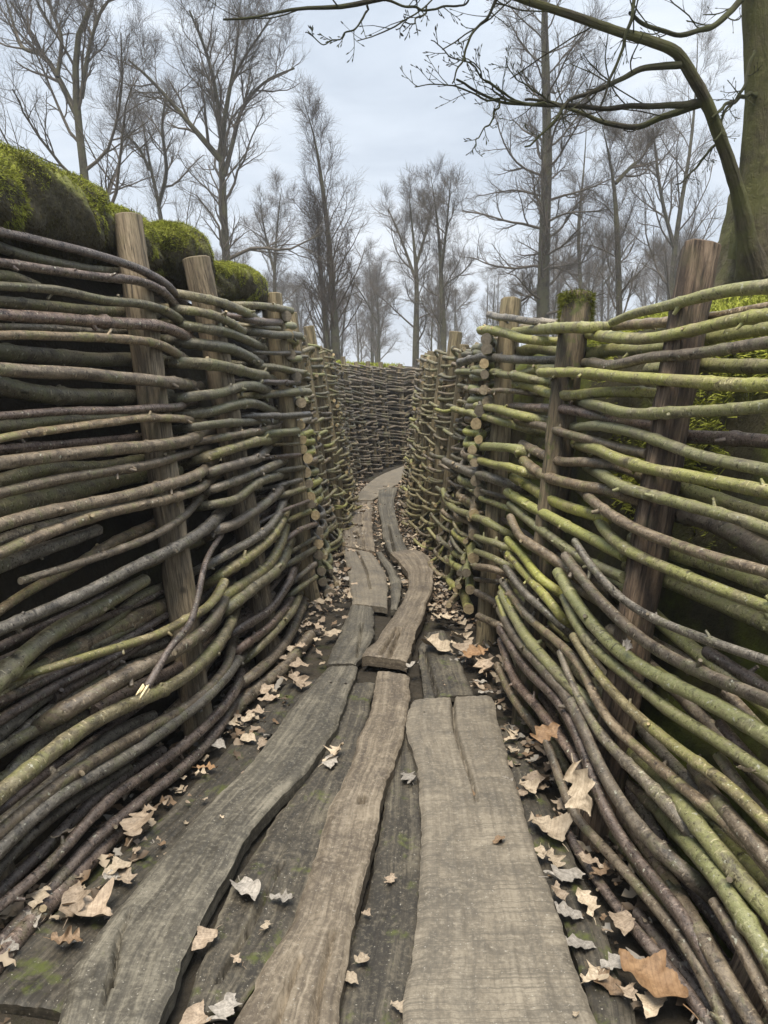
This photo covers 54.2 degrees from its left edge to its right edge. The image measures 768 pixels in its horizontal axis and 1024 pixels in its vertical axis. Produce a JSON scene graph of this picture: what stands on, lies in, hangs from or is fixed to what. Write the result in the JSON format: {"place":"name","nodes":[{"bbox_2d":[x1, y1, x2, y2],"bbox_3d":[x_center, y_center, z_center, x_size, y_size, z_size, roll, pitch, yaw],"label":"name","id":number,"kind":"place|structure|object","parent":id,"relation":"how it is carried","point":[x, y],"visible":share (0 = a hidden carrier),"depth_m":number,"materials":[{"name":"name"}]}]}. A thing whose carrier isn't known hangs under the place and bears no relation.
{"place":"outdoors","nodes":[
{"label":"outdoors","id":0,"kind":"place"},
{"bbox_2d":[0,254,418,864],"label":"earth bank","id":1,"kind":"structure","parent":0,"point":[10,586],"depth_m":3.19,"materials":[{"name":"soil"}]},
{"bbox_2d":[0,154,32,241],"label":"sandbag","id":2,"kind":"object","parent":1,"relation":"on","point":[14,207],"visible":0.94,"depth_m":2.54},
{"bbox_2d":[0,139,110,262],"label":"sandbag","id":3,"kind":"object","parent":1,"relation":"on","point":[68,206],"visible":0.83,"depth_m":2.87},
{"bbox_2d":[74,200,165,283],"bbox_3d":[-1.345,-1.270,3.519,0.497,0.390,0.675,3,10,15],"label":"sandbag","id":4,"kind":"object","parent":1,"relation":"on","point":[154,253],"visible":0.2,"depth_m":3.52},
{"bbox_2d":[149,218,219,290],"bbox_3d":[-1.171,-1.393,4.098,0.496,0.408,0.630,0,10,0],"label":"sandbag","id":5,"kind":"object","parent":1,"relation":"on","point":[181,241],"visible":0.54,"depth_m":3.93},
{"bbox_2d":[215,260,268,314],"bbox_3d":[-1.008,-1.447,4.822,0.429,0.335,0.895,3,10,19],"label":"sandbag","id":6,"kind":"object","parent":1,"relation":"on","point":[235,281],"visible":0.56,"depth_m":4.71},
{"bbox_2d":[336,360,405,367],"bbox_3d":[-0.679,-2.422,12.121,1.060,0.228,6.918,2,10,11],"label":"moss carpet","id":7,"kind":"object","parent":1,"relation":"on","point":[385,365],"visible":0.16,"depth_m":14.22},
{"bbox_2d":[0,462,697,1023],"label":"trench floor","id":8,"kind":"structure","parent":0,"point":[670,1012],"depth_m":3.07,"materials":[{"name":"soil"}]},
{"bbox_2d":[0,679,316,1021],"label":"walkway plank","id":9,"kind":"object","parent":8,"relation":"on","point":[34,982],"visible":0.37,"depth_m":2.19,"materials":[{"name":"wood"}]},
{"bbox_2d":[44,925,82,944],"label":"fallen leaf","id":10,"kind":"object","parent":9,"relation":"on","point":[68,936],"visible":1,"depth_m":2.02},
{"bbox_2d":[58,879,90,927],"bbox_3d":[-0.873,1.101,2.123,0.084,0.022,0.155,-6,23,-8],"label":"fallen leaf","id":11,"kind":"object","parent":9,"relation":"on","point":[76,893],"visible":0.97,"depth_m":2.14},
{"bbox_2d":[61,877,113,920],"bbox_3d":[-0.832,1.107,2.113,0.142,0.056,0.186,-4,10,-21],"label":"fallen leaf","id":12,"kind":"object","parent":9,"relation":"on","point":[96,906],"visible":0.87,"depth_m":2.13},
{"bbox_2d":[114,867,136,883],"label":"fallen leaf","id":13,"kind":"object","parent":9,"relation":"on","point":[126,875],"visible":0.84,"depth_m":2.27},
{"bbox_2d":[102,856,136,875],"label":"fallen leaf","id":14,"kind":"object","parent":13,"relation":"on","point":[116,864],"visible":1,"depth_m":2.29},
{"bbox_2d":[120,804,153,845],"bbox_3d":[-0.820,1.027,2.490,0.124,0.042,0.184,-12,17,1],"label":"fallen leaf","id":15,"kind":"object","parent":9,"relation":"on","point":[134,824],"visible":1,"depth_m":2.50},
{"bbox_2d":[284,669,311,688],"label":"fallen leaf","id":16,"kind":"object","parent":9,"relation":"on","point":[299,681],"visible":1,"depth_m":3.74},
{"bbox_2d":[0,212,319,974],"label":"wattle wall","id":17,"kind":"structure","parent":8,"relation":"on","point":[85,685],"depth_m":2.92,"materials":[{"name":"brown plant"}]},
{"bbox_2d":[27,885,50,908],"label":"fallen leaf","id":18,"kind":"object","parent":17,"relation":"on","point":[39,896],"visible":1,"depth_m":2.16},
{"bbox_2d":[59,665,357,1023],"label":"walkway plank","id":19,"kind":"object","parent":8,"relation":"on","point":[131,966],"visible":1,"depth_m":2.21,"materials":[{"name":"wood"}]},
{"bbox_2d":[192,924,221,950],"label":"fallen leaf","id":20,"kind":"object","parent":19,"relation":"on","point":[204,936],"visible":1,"depth_m":2.02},
{"bbox_2d":[186,682,374,1023],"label":"walkway plank","id":21,"kind":"object","parent":8,"relation":"on","point":[283,857],"visible":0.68,"depth_m":2.29,"materials":[{"name":"wood"}]},
{"bbox_2d":[179,999,210,1023],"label":"fallen leaf","id":22,"kind":"object","parent":21,"relation":"on","point":[194,1014],"visible":1,"depth_m":1.78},
{"bbox_2d":[206,992,242,1020],"bbox_3d":[-0.385,1.188,1.791,0.065,0.018,0.112,9,13,41],"label":"fallen leaf","id":23,"kind":"object","parent":21,"relation":"on","point":[222,1010],"visible":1,"depth_m":1.80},
{"bbox_2d":[230,876,260,900],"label":"fallen leaf","id":24,"kind":"object","parent":21,"relation":"on","point":[247,886],"visible":1,"depth_m":2.20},
{"bbox_2d":[264,888,294,901],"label":"fallen leaf","id":25,"kind":"object","parent":21,"relation":"on","point":[284,896],"visible":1,"depth_m":2.17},
{"bbox_2d":[258,311,362,597],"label":"wattle wall","id":26,"kind":"structure","parent":8,"relation":"on","point":[327,480],"depth_m":6.70,"materials":[{"name":"brown wood"}]},
{"bbox_2d":[234,671,410,1023],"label":"walkway plank","id":27,"kind":"object","parent":8,"relation":"on","point":[301,976],"visible":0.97,"depth_m":2.17,"materials":[{"name":"wood"}]},
{"bbox_2d":[326,604,374,667],"bbox_3d":[-0.161,0.758,4.565,0.219,0.100,1.126,1,10,5],"label":"walkway plank","id":28,"kind":"object","parent":8,"relation":"on","point":[354,641],"visible":0.97,"depth_m":4.41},
{"bbox_2d":[341,501,375,556],"bbox_3d":[-0.285,0.143,8.138,0.362,0.107,2.946,0,10,-1],"label":"walkway plank","id":29,"kind":"object","parent":8,"relation":"on","point":[365,519],"visible":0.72,"depth_m":7.60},
{"bbox_2d":[0,480,730,1023],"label":"leaf litter","id":30,"kind":"object","parent":8,"relation":"on","point":[14,908],"visible":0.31,"depth_m":3.06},
{"bbox_2d":[452,639,478,661],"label":"fallen leaf","id":31,"kind":"object","parent":30,"relation":"on","point":[462,646],"visible":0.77,"depth_m":4.11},
{"bbox_2d":[458,644,488,657],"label":"fallen leaf","id":32,"kind":"object","parent":31,"relation":"on","point":[472,649],"visible":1,"depth_m":4.03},
{"bbox_2d":[473,656,493,676],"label":"fallen leaf","id":33,"kind":"object","parent":30,"relation":"on","point":[484,664],"visible":1,"depth_m":3.92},
{"bbox_2d":[519,770,554,783],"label":"fallen leaf","id":34,"kind":"object","parent":30,"relation":"on","point":[535,774],"visible":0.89,"depth_m":2.82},
{"bbox_2d":[589,862,610,878],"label":"fallen leaf","id":35,"kind":"object","parent":30,"relation":"on","point":[598,871],"visible":1,"depth_m":2.27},
{"bbox_2d":[575,851,610,871],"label":"fallen leaf","id":36,"kind":"object","parent":35,"relation":"on","point":[587,858],"visible":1,"depth_m":2.30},
{"bbox_2d":[608,905,634,935],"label":"fallen leaf","id":37,"kind":"object","parent":30,"relation":"on","point":[623,921],"visible":1,"depth_m":2.06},
{"bbox_2d":[636,991,665,1017],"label":"fallen leaf","id":38,"kind":"object","parent":30,"relation":"on","point":[652,1004],"visible":0.8,"depth_m":1.81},
{"label":"fallen leaf","id":39,"kind":"object","parent":30,"relation":"on","visible":0},
{"bbox_2d":[618,948,698,1019],"bbox_3d":[0.677,1.132,1.832,0.122,0.034,0.225,-14,22,-38],"label":"fallen leaf","id":40,"kind":"object","parent":39,"relation":"on","point":[654,975],"visible":1,"depth_m":1.85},
{"bbox_2d":[344,547,388,613],"bbox_3d":[-0.141,0.516,5.913,0.306,0.104,1.911,-1,10,-5],"label":"walkway plank","id":41,"kind":"object","parent":8,"relation":"on","point":[368,576],"visible":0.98,"depth_m":5.64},
{"bbox_2d":[328,352,417,505],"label":"wattle wall","id":42,"kind":"structure","parent":8,"relation":"on","point":[345,395],"depth_m":13.17,"materials":[{"name":"brown wood"}]},
{"bbox_2d":[340,732,420,1023],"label":"walkway plank","id":43,"kind":"object","parent":8,"relation":"on","point":[383,939],"visible":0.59,"depth_m":2.12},
{"bbox_2d":[345,970,357,983],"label":"fallen leaf","id":44,"kind":"object","parent":43,"relation":"on","point":[351,977],"visible":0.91,"depth_m":1.88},
{"bbox_2d":[355,466,405,503],"bbox_3d":[0.067,-0.474,11.558,0.451,0.078,4.364,2,10,11],"label":"walkway plank","id":45,"kind":"object","parent":8,"relation":"on","point":[391,478],"visible":0.84,"depth_m":10.94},
{"bbox_2d":[376,552,401,615],"bbox_3d":[0.055,0.514,5.787,0.142,0.060,1.746,-1,10,-4],"label":"walkway plank","id":46,"kind":"object","parent":8,"relation":"on","point":[394,581],"visible":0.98,"depth_m":5.60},
{"bbox_2d":[378,487,406,556],"bbox_3d":[0.064,0.036,8.615,0.298,0.105,4.203,0,10,0],"label":"walkway plank","id":47,"kind":"object","parent":8,"relation":"on","point":[388,520],"visible":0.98,"depth_m":7.93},
{"bbox_2d":[362,550,433,672],"bbox_3d":[0.159,0.596,5.300,0.384,0.104,2.694,1,10,4],"label":"walkway plank","id":48,"kind":"object","parent":8,"relation":"on","point":[392,646],"visible":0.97,"depth_m":4.63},
{"bbox_2d":[398,351,434,517],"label":"wattle wall","id":49,"kind":"structure","parent":8,"relation":"on","point":[418,394],"depth_m":9.16,"materials":[{"name":"brown wood"}]},
{"bbox_2d":[418,630,473,701],"bbox_3d":[0.310,0.843,4.082,0.250,0.103,1.014,0,10,0],"label":"walkway plank","id":50,"kind":"object","parent":8,"relation":"on","point":[436,667],"visible":0.84,"depth_m":3.87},
{"bbox_2d":[421,633,452,652],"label":"fallen leaf","id":51,"kind":"object","parent":50,"relation":"on","point":[437,643],"visible":1,"depth_m":4.18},
{"bbox_2d":[401,331,497,614],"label":"wattle wall","id":52,"kind":"structure","parent":8,"relation":"on","point":[432,473],"depth_m":6.02,"materials":[{"name":"brown wood"}]},
{"bbox_2d":[402,695,596,1023],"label":"walkway plank","id":53,"kind":"object","parent":8,"relation":"on","point":[490,944],"visible":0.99,"depth_m":2.15,"materials":[{"name":"wood"}]},
{"bbox_2d":[499,724,635,1023],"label":"walkway plank","id":54,"kind":"object","parent":8,"relation":"on","point":[605,1006],"visible":0.56,"depth_m":2.13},
{"bbox_2d":[519,778,539,798],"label":"fallen leaf","id":55,"kind":"object","parent":54,"relation":"on","point":[532,785],"visible":1,"depth_m":2.75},
{"bbox_2d":[527,812,572,851],"bbox_3d":[0.546,1.040,2.488,0.151,0.057,0.158,3,10,19],"label":"fallen leaf","id":56,"kind":"object","parent":54,"relation":"on","point":[557,828],"visible":1,"depth_m":2.51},
{"bbox_2d":[542,843,565,867],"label":"fallen leaf","id":57,"kind":"object","parent":54,"relation":"on","point":[555,860],"visible":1,"depth_m":2.36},
{"bbox_2d":[551,880,568,907],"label":"fallen leaf","id":58,"kind":"object","parent":54,"relation":"on","point":[560,893],"visible":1,"depth_m":2.18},
{"bbox_2d":[539,864,585,881],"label":"fallen leaf","id":59,"kind":"object","parent":54,"relation":"on","point":[570,875],"visible":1,"depth_m":2.27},
{"bbox_2d":[554,900,583,918],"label":"fallen leaf","id":60,"kind":"object","parent":54,"relation":"on","point":[567,911],"visible":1,"depth_m":2.12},
{"bbox_2d":[565,933,595,948],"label":"fallen leaf","id":61,"kind":"object","parent":54,"relation":"on","point":[573,940],"visible":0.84,"depth_m":2.01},
{"bbox_2d":[576,887,600,923],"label":"fallen leaf","id":62,"kind":"object","parent":54,"relation":"on","point":[585,897],"visible":1,"depth_m":2.15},
{"bbox_2d":[580,959,608,982],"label":"fallen leaf","id":63,"kind":"object","parent":54,"relation":"on","point":[592,973],"visible":1,"depth_m":1.90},
{"bbox_2d":[600,952,621,969],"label":"fallen leaf","id":64,"kind":"object","parent":63,"relation":"on","point":[613,961],"visible":0.71,"depth_m":1.93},
{"bbox_2d":[594,965,624,996],"bbox_3d":[0.564,1.171,1.879,0.075,0.026,0.079,4,10,20],"label":"fallen leaf","id":65,"kind":"object","parent":54,"relation":"on","point":[610,985],"visible":0.98,"depth_m":1.87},
{"bbox_2d":[615,983,637,1000],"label":"fallen leaf","id":66,"kind":"object","parent":54,"relation":"on","point":[629,991],"visible":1,"depth_m":1.82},
{"bbox_2d":[440,238,767,1023],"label":"wattle wall","id":67,"kind":"structure","parent":8,"relation":"on","point":[690,810],"depth_m":2.50,"materials":[{"name":"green plant"}]},
{"bbox_2d":[526,722,559,742],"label":"fallen leaf","id":68,"kind":"object","parent":67,"relation":"on","point":[545,732],"visible":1,"depth_m":2.68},
{"bbox_2d":[563,753,594,815],"bbox_3d":[0.612,0.864,2.383,0.030,0.131,0.211,27,28,-29],"label":"fallen leaf","id":69,"kind":"object","parent":67,"relation":"on","point":[582,782],"visible":1,"depth_m":2.37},
{"bbox_2d":[0,0,744,366],"label":"sky","id":70,"kind":"structure","parent":0,"point":[386,123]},
{"bbox_2d":[429,328,767,959],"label":"earth bank","id":71,"kind":"structure","parent":0,"point":[678,608],"depth_m":2.65,"materials":[{"name":"soil"}]},
{"bbox_2d":[557,295,767,561],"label":"moss carpet","id":72,"kind":"object","parent":71,"relation":"on","point":[721,304],"visible":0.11,"depth_m":2.90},
{"bbox_3d":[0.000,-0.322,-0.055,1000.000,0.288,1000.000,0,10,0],"label":"woodland ground","id":73,"kind":"structure","parent":0,"visible":0},
{"bbox_2d":[0,0,179,203],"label":"bare tree","id":74,"kind":"object","parent":73,"relation":"on","point":[78,91],"visible":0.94,"depth_m":18.34,"materials":[{"name":"grey plant"}]},
{"bbox_2d":[71,36,210,241],"bbox_3d":[-8.317,-10.896,27.261,4.771,11.821,4.300,0,10,0],"label":"bare tree","id":75,"kind":"object","parent":73,"relation":"on","point":[159,197],"visible":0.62,"depth_m":26.68,"materials":[{"name":"grey plant"}]},
{"bbox_2d":[90,0,353,312],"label":"bare tree","id":76,"kind":"object","parent":73,"relation":"on","point":[221,153],"visible":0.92,"depth_m":22.03,"materials":[{"name":"grey plant"}]},
{"bbox_2d":[214,236,261,322],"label":"bare tree","id":77,"kind":"object","parent":73,"relation":"on","point":[236,258],"visible":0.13,"depth_m":51.13,"materials":[{"name":"grey plant"}]},
{"bbox_2d":[238,163,308,303],"bbox_3d":[-5.244,-11.015,34.500,3.897,9.623,3.584,0,10,0],"label":"bare tree","id":78,"kind":"object","parent":73,"relation":"on","point":[273,266],"visible":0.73,"depth_m":34.28,"materials":[{"name":"grey plant"}]},
{"bbox_2d":[259,269,298,315],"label":"bare tree","id":79,"kind":"object","parent":73,"relation":"on","point":[287,282],"visible":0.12,"depth_m":46.20,"materials":[{"name":"grey plant"}]},
{"bbox_2d":[272,269,322,344],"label":"bare tree","id":80,"kind":"object","parent":73,"relation":"on","point":[296,299],"visible":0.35,"depth_m":61.69,"materials":[{"name":"grey plant"}]},
{"bbox_2d":[290,279,318,338],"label":"bare tree","id":81,"kind":"object","parent":73,"relation":"on","point":[300,321],"visible":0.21,"depth_m":79.84,"materials":[{"name":"grey plant"}]},
{"bbox_2d":[283,68,381,360],"bbox_3d":[-1.988,-9.428,24.799,3.387,9.756,3.666,-8,12,-38],"label":"bare tree","id":82,"kind":"object","parent":73,"relation":"on","point":[320,277],"visible":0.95,"depth_m":24.60,"materials":[{"name":"grey plant"}]},
{"bbox_2d":[317,282,362,358],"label":"bare tree","id":83,"kind":"object","parent":73,"relation":"on","point":[342,350],"visible":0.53,"depth_m":51.00,"materials":[{"name":"grey plant"}]},
{"bbox_2d":[346,276,370,361],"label":"bare tree","id":84,"kind":"object","parent":73,"relation":"on","point":[357,345],"visible":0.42,"depth_m":68.19,"materials":[{"name":"grey plant"}]},
{"bbox_2d":[335,257,403,362],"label":"bare tree","id":85,"kind":"object","parent":73,"relation":"on","point":[379,333],"visible":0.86,"depth_m":48.94,"materials":[{"name":"grey plant"}]},
{"bbox_2d":[348,235,395,362],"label":"bare tree","id":86,"kind":"object","parent":73,"relation":"on","point":[365,310],"visible":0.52,"depth_m":51.78,"materials":[{"name":"grey plant"}]},
{"bbox_2d":[356,260,394,362],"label":"bare tree","id":87,"kind":"object","parent":73,"relation":"on","point":[381,323],"visible":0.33,"depth_m":57.80,"materials":[{"name":"grey plant"}]},
{"bbox_2d":[354,284,404,361],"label":"bare tree","id":88,"kind":"object","parent":73,"relation":"on","point":[397,291],"visible":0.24,"depth_m":77.09,"materials":[{"name":"grey plant"}]},
{"bbox_2d":[363,164,459,366],"bbox_3d":[1.157,-10.218,32.123,4.224,8.851,4.989,0,10,0],"label":"bare tree","id":89,"kind":"object","parent":73,"relation":"on","point":[416,327],"visible":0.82,"depth_m":31.66,"materials":[{"name":"grey plant"}]},
{"bbox_2d":[404,265,450,353],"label":"bare tree","id":90,"kind":"object","parent":73,"relation":"on","point":[428,334],"visible":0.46,"depth_m":40.27,"materials":[{"name":"grey plant"}]},
{"bbox_2d":[393,149,482,351],"bbox_3d":[2.003,-9.308,28.423,3.077,8.300,3.491,-2,10,-11],"label":"bare tree","id":91,"kind":"object","parent":73,"relation":"on","point":[441,285],"visible":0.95,"depth_m":28.46,"materials":[{"name":"grey plant"}]},
{"bbox_2d":[401,244,484,353],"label":"bare tree","id":92,"kind":"object","parent":73,"relation":"on","point":[452,308],"visible":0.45,"depth_m":44.82,"materials":[{"name":"grey plant"}]},
{"bbox_2d":[422,251,473,341],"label":"bare tree","id":93,"kind":"object","parent":73,"relation":"on","point":[451,309],"visible":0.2,"depth_m":52.50,"materials":[{"name":"grey plant"}]},
{"bbox_2d":[435,271,476,346],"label":"bare tree","id":94,"kind":"object","parent":73,"relation":"on","point":[455,320],"visible":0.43,"depth_m":53.79,"materials":[{"name":"grey plant"}]},
{"bbox_2d":[434,276,480,343],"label":"bare tree","id":95,"kind":"object","parent":73,"relation":"on","point":[469,290],"visible":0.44,"depth_m":74.28,"materials":[{"name":"grey plant"}]},
{"bbox_2d":[462,266,503,345],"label":"bare tree","id":96,"kind":"object","parent":73,"relation":"on","point":[486,298],"visible":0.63,"depth_m":52.25,"materials":[{"name":"grey plant"}]},
{"bbox_2d":[467,261,504,326],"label":"bare tree","id":97,"kind":"object","parent":73,"relation":"on","point":[491,295],"visible":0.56,"depth_m":47.11,"materials":[{"name":"grey plant"}]},
{"bbox_2d":[208,0,767,305],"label":"tree","id":98,"kind":"object","parent":73,"relation":"on","point":[743,242],"visible":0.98,"depth_m":3.88,"materials":[{"name":"brown plant"}]},
{"bbox_2d":[471,262,512,342],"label":"bare tree","id":99,"kind":"object","parent":73,"relation":"on","point":[495,295],"visible":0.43,"depth_m":71.65,"materials":[{"name":"grey plant"}]},
{"bbox_2d":[498,269,534,346],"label":"bare tree","id":100,"kind":"object","parent":73,"relation":"on","point":[515,294],"visible":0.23,"depth_m":39.69,"materials":[{"name":"grey plant"}]},
{"bbox_2d":[442,0,650,338],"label":"bare tree","id":101,"kind":"object","parent":73,"relation":"on","point":[544,266],"visible":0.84,"depth_m":22.29,"materials":[{"name":"grey plant"}]},
{"bbox_2d":[531,224,581,336],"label":"bare tree","id":102,"kind":"object","parent":73,"relation":"on","point":[555,253],"visible":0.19,"depth_m":58.84,"materials":[{"name":"grey plant"}]},
{"bbox_2d":[549,264,575,336],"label":"bare tree","id":103,"kind":"object","parent":73,"relation":"on","point":[553,301],"visible":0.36,"depth_m":40.97,"materials":[{"name":"grey plant"}]},
{"bbox_2d":[522,100,617,309],"bbox_3d":[9.077,-12.489,34.700,5.023,12.462,5.186,-8,13,-39],"label":"bare tree","id":104,"kind":"object","parent":73,"relation":"on","point":[574,178],"visible":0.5,"depth_m":34.22,"materials":[{"name":"grey plant"}]},
{"bbox_2d":[556,243,609,321],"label":"bare tree","id":105,"kind":"object","parent":73,"relation":"on","point":[586,285],"visible":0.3,"depth_m":40.51,"materials":[{"name":"grey plant"}]},
{"bbox_2d":[582,210,634,320],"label":"bare tree","id":106,"kind":"object","parent":73,"relation":"on","point":[607,313],"visible":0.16,"depth_m":65.89,"materials":[{"name":"grey plant"}]},
{"bbox_2d":[580,197,643,321],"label":"bare tree","id":107,"kind":"object","parent":73,"relation":"on","point":[602,311],"visible":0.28,"depth_m":50.64,"materials":[{"name":"grey plant"}]},
{"bbox_2d":[544,72,686,315],"bbox_3d":[6.946,-7.941,21.001,4.252,8.099,3.963,-3,10,-18],"label":"bare tree","id":108,"kind":"object","parent":73,"relation":"on","point":[617,233],"visible":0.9,"depth_m":20.88,"materials":[{"name":"grey plant"}]},
{"bbox_2d":[623,254,659,307],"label":"bare tree","id":109,"kind":"object","parent":73,"relation":"on","point":[641,300],"visible":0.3,"depth_m":70.64,"materials":[{"name":"grey plant"}]},
{"bbox_2d":[635,242,671,317],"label":"bare tree","id":110,"kind":"object","parent":73,"relation":"on","point":[647,292],"visible":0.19,"depth_m":66.08,"materials":[{"name":"grey plant"}]},
{"bbox_2d":[639,211,699,301],"bbox_3d":[15.296,-11.541,40.293,3.536,8.760,3.187,-1,10,-7],"label":"bare tree","id":111,"kind":"object","parent":73,"relation":"on","point":[665,273],"visible":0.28,"depth_m":39.93,"materials":[{"name":"grey plant"}]},
{"bbox_2d":[638,221,705,294],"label":"bare tree","id":112,"kind":"object","parent":73,"relation":"on","point":[684,235],"visible":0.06,"depth_m":45.71,"materials":[{"name":"grey plant"}]},
{"bbox_2d":[611,0,742,299],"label":"bare tree","id":113,"kind":"object","parent":73,"relation":"on","point":[670,282],"visible":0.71,"depth_m":28.90,"materials":[{"name":"grey plant"}]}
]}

